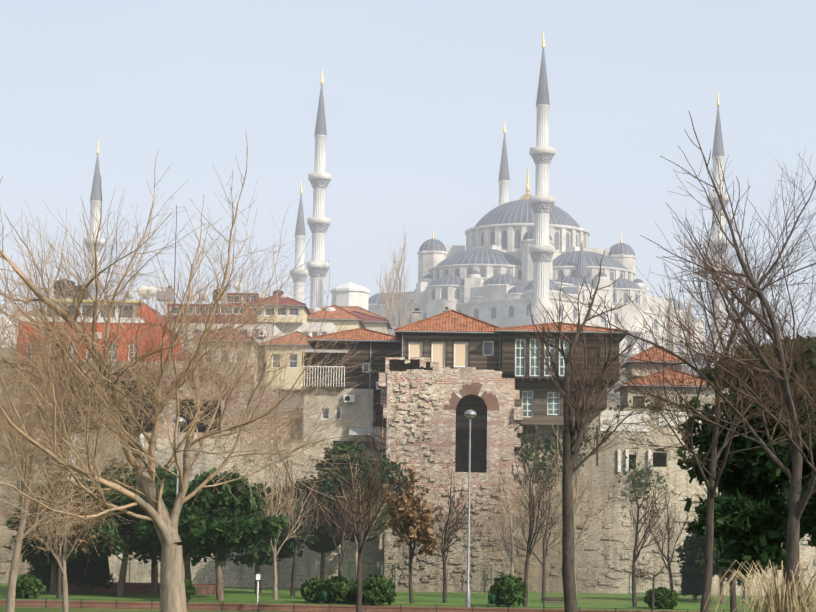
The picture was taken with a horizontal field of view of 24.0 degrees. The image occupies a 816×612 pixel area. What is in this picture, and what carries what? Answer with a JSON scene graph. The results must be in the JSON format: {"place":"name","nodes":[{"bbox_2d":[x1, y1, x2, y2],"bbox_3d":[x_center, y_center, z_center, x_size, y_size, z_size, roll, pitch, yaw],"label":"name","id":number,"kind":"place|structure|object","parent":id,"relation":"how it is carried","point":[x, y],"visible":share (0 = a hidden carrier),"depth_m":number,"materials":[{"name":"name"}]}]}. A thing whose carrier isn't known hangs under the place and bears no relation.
{"place":"outdoors","nodes":[
{"label":"outdoors","id":0,"kind":"place"},
{"bbox_2d":[0,608,228,611],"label":"lawn","id":1,"kind":"structure","parent":0,"point":[52,610],"depth_m":103.28,"materials":[{"name":"green plant"}]},
{"bbox_2d":[26,453,103,611],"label":"pale tree","id":2,"kind":"object","parent":1,"relation":"on","point":[65,602],"visible":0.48,"depth_m":90.92,"materials":[{"name":"brown plant"}]},
{"bbox_2d":[0,284,140,611],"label":"tree","id":3,"kind":"object","parent":1,"relation":"on","point":[11,594],"visible":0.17,"depth_m":87.10,"materials":[{"name":"brown plant"}]},
{"bbox_2d":[0,128,397,611],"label":"plane tree","id":4,"kind":"object","parent":1,"relation":"on","point":[172,582],"visible":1,"depth_m":68.80,"materials":[{"name":"brown plant"}]},
{"bbox_2d":[312,413,403,611],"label":"tree","id":5,"kind":"object","parent":1,"relation":"on","point":[361,539],"visible":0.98,"depth_m":99.19,"materials":[{"name":"brown plant"}]},
{"bbox_2d":[513,250,654,611],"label":"tree","id":6,"kind":"object","parent":1,"relation":"on","point":[570,452],"visible":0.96,"depth_m":71.00,"materials":[{"name":"brown plant"}]},
{"bbox_2d":[559,112,815,603],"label":"tree","id":7,"kind":"object","parent":1,"relation":"on","point":[796,507],"visible":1,"depth_m":61.15,"materials":[{"name":"brown plant"}]},
{"bbox_2d":[577,149,815,611],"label":"tree","id":8,"kind":"object","parent":1,"relation":"on","point":[711,483],"visible":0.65,"depth_m":77.42,"materials":[{"name":"brown plant"}]},
{"bbox_2d":[691,483,736,611],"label":"tree","id":9,"kind":"object","parent":1,"relation":"on","point":[733,603],"visible":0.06,"depth_m":101.93,"materials":[{"name":"brown plant"}]},
{"bbox_2d":[670,332,815,598],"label":"evergreen tree","id":10,"kind":"object","parent":1,"relation":"on","point":[751,515],"visible":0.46,"depth_m":81.19,"materials":[{"name":"green plant"}]},
{"bbox_2d":[703,559,815,611],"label":"dry pampas","id":11,"kind":"object","parent":1,"relation":"on","point":[780,604],"visible":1,"depth_m":56.32,"materials":[{"name":"beige plant"}]},
{"bbox_2d":[788,440,815,546],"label":"evergreen tree","id":12,"kind":"object","parent":1,"relation":"on","point":[806,527],"visible":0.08,"depth_m":86.74,"materials":[{"name":"green plant"}]},
{"bbox_2d":[0,347,685,440],"bbox_3d":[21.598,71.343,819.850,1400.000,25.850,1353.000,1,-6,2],"label":"hill terrain","id":13,"kind":"structure","parent":0,"point":[608,399],"depth_m":188.32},
{"bbox_2d":[0,306,391,347],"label":"hillside town","id":14,"kind":"object","parent":13,"relation":"on","point":[375,322],"visible":0.12,"depth_m":222.41,"materials":[{"name":"tile"}]},
{"bbox_2d":[18,205,750,401],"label":"buildings","id":15,"kind":"structure","parent":13,"relation":"on","point":[350,294],"depth_m":188.62,"materials":[{"name":"beige concrete"}]},
{"bbox_2d":[373,234,406,334],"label":"tree","id":16,"kind":"object","parent":13,"relation":"on","point":[391,293],"visible":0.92,"depth_m":302.14,"materials":[{"name":"brown plant"}]},
{"bbox_2d":[388,225,417,327],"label":"tree","id":17,"kind":"object","parent":13,"relation":"on","point":[398,301],"visible":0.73,"depth_m":307.56,"materials":[{"name":"beige plant"}]},
{"bbox_2d":[83,30,729,353],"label":"mosque","id":18,"kind":"structure","parent":13,"relation":"on","point":[510,263],"depth_m":407.94,"materials":[{"name":"stone"}]},
{"bbox_2d":[663,295,677,350],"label":"tree","id":19,"kind":"object","parent":13,"relation":"on","point":[670,329],"visible":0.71,"depth_m":320.12,"materials":[{"name":"brown plant"}]},
{"bbox_2d":[683,288,695,352],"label":"tree","id":20,"kind":"object","parent":13,"relation":"on","point":[689,313],"visible":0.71,"depth_m":299.73,"materials":[{"name":"brown plant"}]},
{"bbox_2d":[0,357,815,596],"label":"sea wall","id":21,"kind":"structure","parent":0,"point":[426,403],"depth_m":138.18,"materials":[{"name":"stone"}]},
{"bbox_2d":[296,381,713,512],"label":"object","id":22,"kind":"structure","parent":21,"relation":"attached to","point":[547,448],"depth_m":138.57,"materials":[{"name":"green plant"}]},
{"bbox_2d":[300,307,722,465],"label":"houses","id":23,"kind":"structure","parent":21,"relation":"on","point":[451,339],"depth_m":138.91,"materials":[{"name":"brown wood"}]},
{"bbox_2d":[366,363,725,416],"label":"wall weeds","id":24,"kind":"object","parent":21,"relation":"on","point":[610,408],"depth_m":139.30,"materials":[{"name":"green plant"}]},
{"bbox_2d":[0,583,815,611],"bbox_3d":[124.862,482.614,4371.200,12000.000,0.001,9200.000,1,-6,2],"label":"ground","id":25,"kind":"structure","parent":0,"point":[592,601],"depth_m":121.59,"materials":[{"name":"green plant"}]},
{"bbox_2d":[15,573,41,597],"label":"clipped bush","id":26,"kind":"object","parent":25,"relation":"on","point":[27,585],"visible":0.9,"depth_m":115.58,"materials":[{"name":"green plant"}]},
{"bbox_2d":[26,562,72,591],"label":"thuja","id":27,"kind":"object","parent":25,"relation":"on","point":[42,573],"visible":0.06,"depth_m":124.34,"materials":[{"name":"green plant"}]},
{"bbox_2d":[1,483,109,594],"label":"tree","id":28,"kind":"object","parent":25,"relation":"on","point":[41,558],"visible":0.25,"depth_m":121.33,"materials":[{"name":"green plant"}]},
{"bbox_2d":[14,443,105,597],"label":"park tree","id":29,"kind":"object","parent":25,"relation":"on","point":[79,528],"visible":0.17,"depth_m":116.96,"materials":[{"name":"brown plant"}]},
{"bbox_2d":[61,561,81,582],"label":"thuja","id":30,"kind":"object","parent":25,"relation":"on","point":[74,568],"visible":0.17,"depth_m":126.29,"materials":[{"name":"green plant"}]},
{"bbox_2d":[72,550,116,593],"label":"thuja","id":31,"kind":"object","parent":25,"relation":"on","point":[95,575],"visible":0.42,"depth_m":123.36,"materials":[{"name":"green plant"}]},
{"bbox_2d":[69,478,119,552],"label":"tree","id":32,"kind":"object","parent":25,"relation":"on","point":[89,483],"visible":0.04,"depth_m":125.45,"materials":[{"name":"green plant"}]},
{"bbox_2d":[68,458,174,595],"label":"tree","id":33,"kind":"object","parent":25,"relation":"on","point":[123,529],"visible":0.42,"depth_m":120.09,"materials":[{"name":"green plant"}]},
{"bbox_2d":[96,463,189,593],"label":"tree","id":34,"kind":"object","parent":25,"relation":"on","point":[154,557],"visible":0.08,"depth_m":123.92,"materials":[{"name":"green plant"}]},
{"bbox_2d":[129,560,160,582],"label":"stones","id":35,"kind":"object","parent":25,"relation":"on","point":[137,570],"visible":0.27,"depth_m":136.88,"materials":[{"name":"green"}]},
{"bbox_2d":[132,478,216,581],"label":"tree","id":36,"kind":"object","parent":25,"relation":"on","point":[149,534],"visible":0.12,"depth_m":118.58,"materials":[{"name":"green plant"}]},
{"bbox_2d":[173,417,184,495],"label":"lamp post","id":37,"kind":"object","parent":25,"relation":"on","point":[180,421],"visible":0.25,"depth_m":110.12,"materials":[{"name":"grey metal"}]},
{"bbox_2d":[184,579,196,601],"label":"clipped bush","id":38,"kind":"object","parent":25,"relation":"on","point":[190,589],"visible":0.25,"depth_m":115.34,"materials":[{"name":"green plant"}]},
{"bbox_2d":[166,467,289,599],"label":"tree","id":39,"kind":"object","parent":25,"relation":"on","point":[225,523],"visible":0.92,"depth_m":117.13,"materials":[{"name":"green plant"}]},
{"bbox_2d":[255,573,260,603],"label":"sign post","id":40,"kind":"object","parent":25,"relation":"on","point":[258,577],"visible":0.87,"depth_m":111.71,"materials":[{"name":"white metal"}]},
{"bbox_2d":[210,480,310,593],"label":"tree","id":41,"kind":"object","parent":25,"relation":"on","point":[260,553],"visible":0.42,"depth_m":126.53,"materials":[{"name":"green plant"}]},
{"bbox_2d":[249,443,317,599],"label":"park tree","id":42,"kind":"object","parent":25,"relation":"on","point":[275,554],"visible":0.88,"depth_m":119.79,"materials":[{"name":"brown plant"}]},
{"bbox_2d":[255,438,338,595],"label":"park tree","id":43,"kind":"object","parent":25,"relation":"on","point":[293,577],"visible":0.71,"depth_m":125.66,"materials":[{"name":"brown plant"}]},
{"bbox_2d":[285,475,340,580],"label":"tree","id":44,"kind":"object","parent":25,"relation":"on","point":[321,541],"visible":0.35,"depth_m":132.58,"materials":[{"name":"green plant"}]},
{"bbox_2d":[299,577,327,602],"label":"clipped bush","id":45,"kind":"object","parent":25,"relation":"on","point":[312,588],"visible":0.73,"depth_m":115.91,"materials":[{"name":"green plant"}]},
{"bbox_2d":[319,591,326,604],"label":"litter bin","id":46,"kind":"object","parent":25,"relation":"on","point":[323,596],"visible":0.96,"depth_m":108.84,"materials":[{"name":"green"}]},
{"bbox_2d":[322,575,353,602],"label":"clipped bush","id":47,"kind":"object","parent":25,"relation":"on","point":[338,589],"visible":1,"depth_m":115.08,"materials":[{"name":"green plant"}]},
{"bbox_2d":[319,477,374,574],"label":"park tree","id":48,"kind":"object","parent":25,"relation":"on","point":[342,535],"visible":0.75,"depth_m":123.56,"materials":[{"name":"brown plant"}]},
{"bbox_2d":[0,582,699,611],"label":"brick kerb","id":49,"kind":"structure","parent":25,"relation":"on","point":[145,588],"depth_m":105.51,"materials":[{"name":"brown brick"}]},
{"bbox_2d":[342,578,363,603],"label":"clipped bush","id":50,"kind":"object","parent":25,"relation":"on","point":[354,589],"visible":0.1,"depth_m":115.75,"materials":[{"name":"green plant"}]},
{"bbox_2d":[306,441,408,542],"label":"evergreen oak","id":51,"kind":"object","parent":25,"relation":"on","point":[335,478],"visible":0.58,"depth_m":131.48,"materials":[{"name":"green plant"}]},
{"bbox_2d":[336,458,392,578],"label":"park tree","id":52,"kind":"object","parent":25,"relation":"on","point":[356,552],"visible":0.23,"depth_m":129.54,"materials":[{"name":"brown plant"}]},
{"bbox_2d":[0,598,742,611],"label":"rail fence","id":53,"kind":"object","parent":25,"relation":"on","point":[293,606],"visible":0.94,"depth_m":104.84,"materials":[{"name":"brown metal"}]},
{"bbox_2d":[349,562,395,584],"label":"exercise equipment","id":54,"kind":"object","parent":25,"relation":"on","point":[375,569],"visible":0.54,"depth_m":135.63,"materials":[{"name":"green"}]},
{"bbox_2d":[355,574,396,605],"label":"clipped bush","id":55,"kind":"object","parent":25,"relation":"on","point":[378,589],"visible":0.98,"depth_m":113.74,"materials":[{"name":"green plant"}]},
{"bbox_2d":[376,465,444,603],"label":"park tree","id":56,"kind":"object","parent":25,"relation":"on","point":[411,518],"visible":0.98,"depth_m":116.84,"materials":[{"name":"brown plant"}]},
{"bbox_2d":[426,465,482,602],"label":"park tree","id":57,"kind":"object","parent":25,"relation":"on","point":[447,540],"visible":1,"depth_m":118.94,"materials":[{"name":"brown plant"}]},
{"bbox_2d":[464,410,476,606],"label":"lamp post","id":58,"kind":"object","parent":25,"relation":"on","point":[470,414],"visible":0.96,"depth_m":107.32,"materials":[{"name":"grey metal"}]},
{"bbox_2d":[470,564,491,591],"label":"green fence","id":59,"kind":"object","parent":25,"relation":"on","point":[483,580],"visible":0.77,"depth_m":135.12,"materials":[{"name":"green"}]},
{"bbox_2d":[488,594,494,607],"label":"litter bin","id":60,"kind":"object","parent":25,"relation":"on","point":[491,599],"visible":1,"depth_m":108.36,"materials":[{"name":"green"}]},
{"bbox_2d":[488,573,526,605],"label":"clipped bush","id":61,"kind":"object","parent":25,"relation":"on","point":[507,590],"visible":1,"depth_m":114.72,"materials":[{"name":"green plant"}]},
{"bbox_2d":[475,456,544,575],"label":"park tree","id":62,"kind":"object","parent":25,"relation":"on","point":[511,532],"visible":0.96,"depth_m":124.80,"materials":[{"name":"brown plant"}]},
{"bbox_2d":[493,424,580,605],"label":"park tree","id":63,"kind":"object","parent":25,"relation":"on","point":[532,514],"visible":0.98,"depth_m":115.97,"materials":[{"name":"brown plant"}]},
{"bbox_2d":[492,464,582,596],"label":"park tree","id":64,"kind":"object","parent":25,"relation":"on","point":[545,550],"visible":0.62,"depth_m":126.41,"materials":[{"name":"brown plant"}]},
{"bbox_2d":[541,597,563,606],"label":"bench","id":65,"kind":"object","parent":25,"relation":"on","point":[549,600],"visible":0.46,"depth_m":108.97,"materials":[{"name":"brown wood"}]},
{"bbox_2d":[542,424,619,602],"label":"park tree","id":66,"kind":"object","parent":25,"relation":"on","point":[575,503],"visible":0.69,"depth_m":122.55,"materials":[{"name":"brown plant"}]},
{"bbox_2d":[629,554,667,610],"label":"small tree","id":67,"kind":"object","parent":25,"relation":"on","point":[641,574],"visible":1,"depth_m":109.91,"materials":[{"name":"brown plant"}]},
{"bbox_2d":[620,445,685,606],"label":"park tree","id":68,"kind":"object","parent":25,"relation":"on","point":[636,556],"visible":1,"depth_m":117.78,"materials":[{"name":"brown plant"}]},
{"bbox_2d":[629,572,687,595],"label":"exercise equipment","id":69,"kind":"object","parent":25,"relation":"on","point":[645,583],"visible":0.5,"depth_m":136.25,"materials":[{"name":"green"}]},
{"bbox_2d":[644,587,679,608],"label":"clipped bush","id":70,"kind":"object","parent":25,"relation":"on","point":[664,597],"visible":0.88,"depth_m":115.33,"materials":[{"name":"green plant"}]},
{"bbox_2d":[632,482,695,590],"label":"park tree","id":71,"kind":"object","parent":25,"relation":"on","point":[668,560],"visible":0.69,"depth_m":124.79,"materials":[{"name":"brown plant"}]},
{"bbox_2d":[677,565,713,599],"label":"thuja","id":72,"kind":"object","parent":25,"relation":"on","point":[691,583],"visible":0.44,"depth_m":128.07,"materials":[{"name":"green plant"}]},
{"bbox_2d":[675,527,725,577],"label":"evergreen","id":73,"kind":"object","parent":25,"relation":"on","point":[693,556],"visible":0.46,"depth_m":124.17,"materials":[{"name":"green plant"}]},
{"bbox_2d":[692,506,750,603],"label":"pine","id":74,"kind":"object","parent":25,"relation":"on","point":[702,538],"visible":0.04,"depth_m":123.80,"materials":[{"name":"green plant"}]},
{"bbox_2d":[741,566,752,601],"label":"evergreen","id":75,"kind":"object","parent":25,"relation":"on","point":[743,595],"depth_m":126.52,"materials":[{"name":"green plant"}]},
{"bbox_2d":[0,0,815,352],"label":"sky","id":76,"kind":"structure","parent":0,"point":[419,95],"materials":[{"name":"blue"}]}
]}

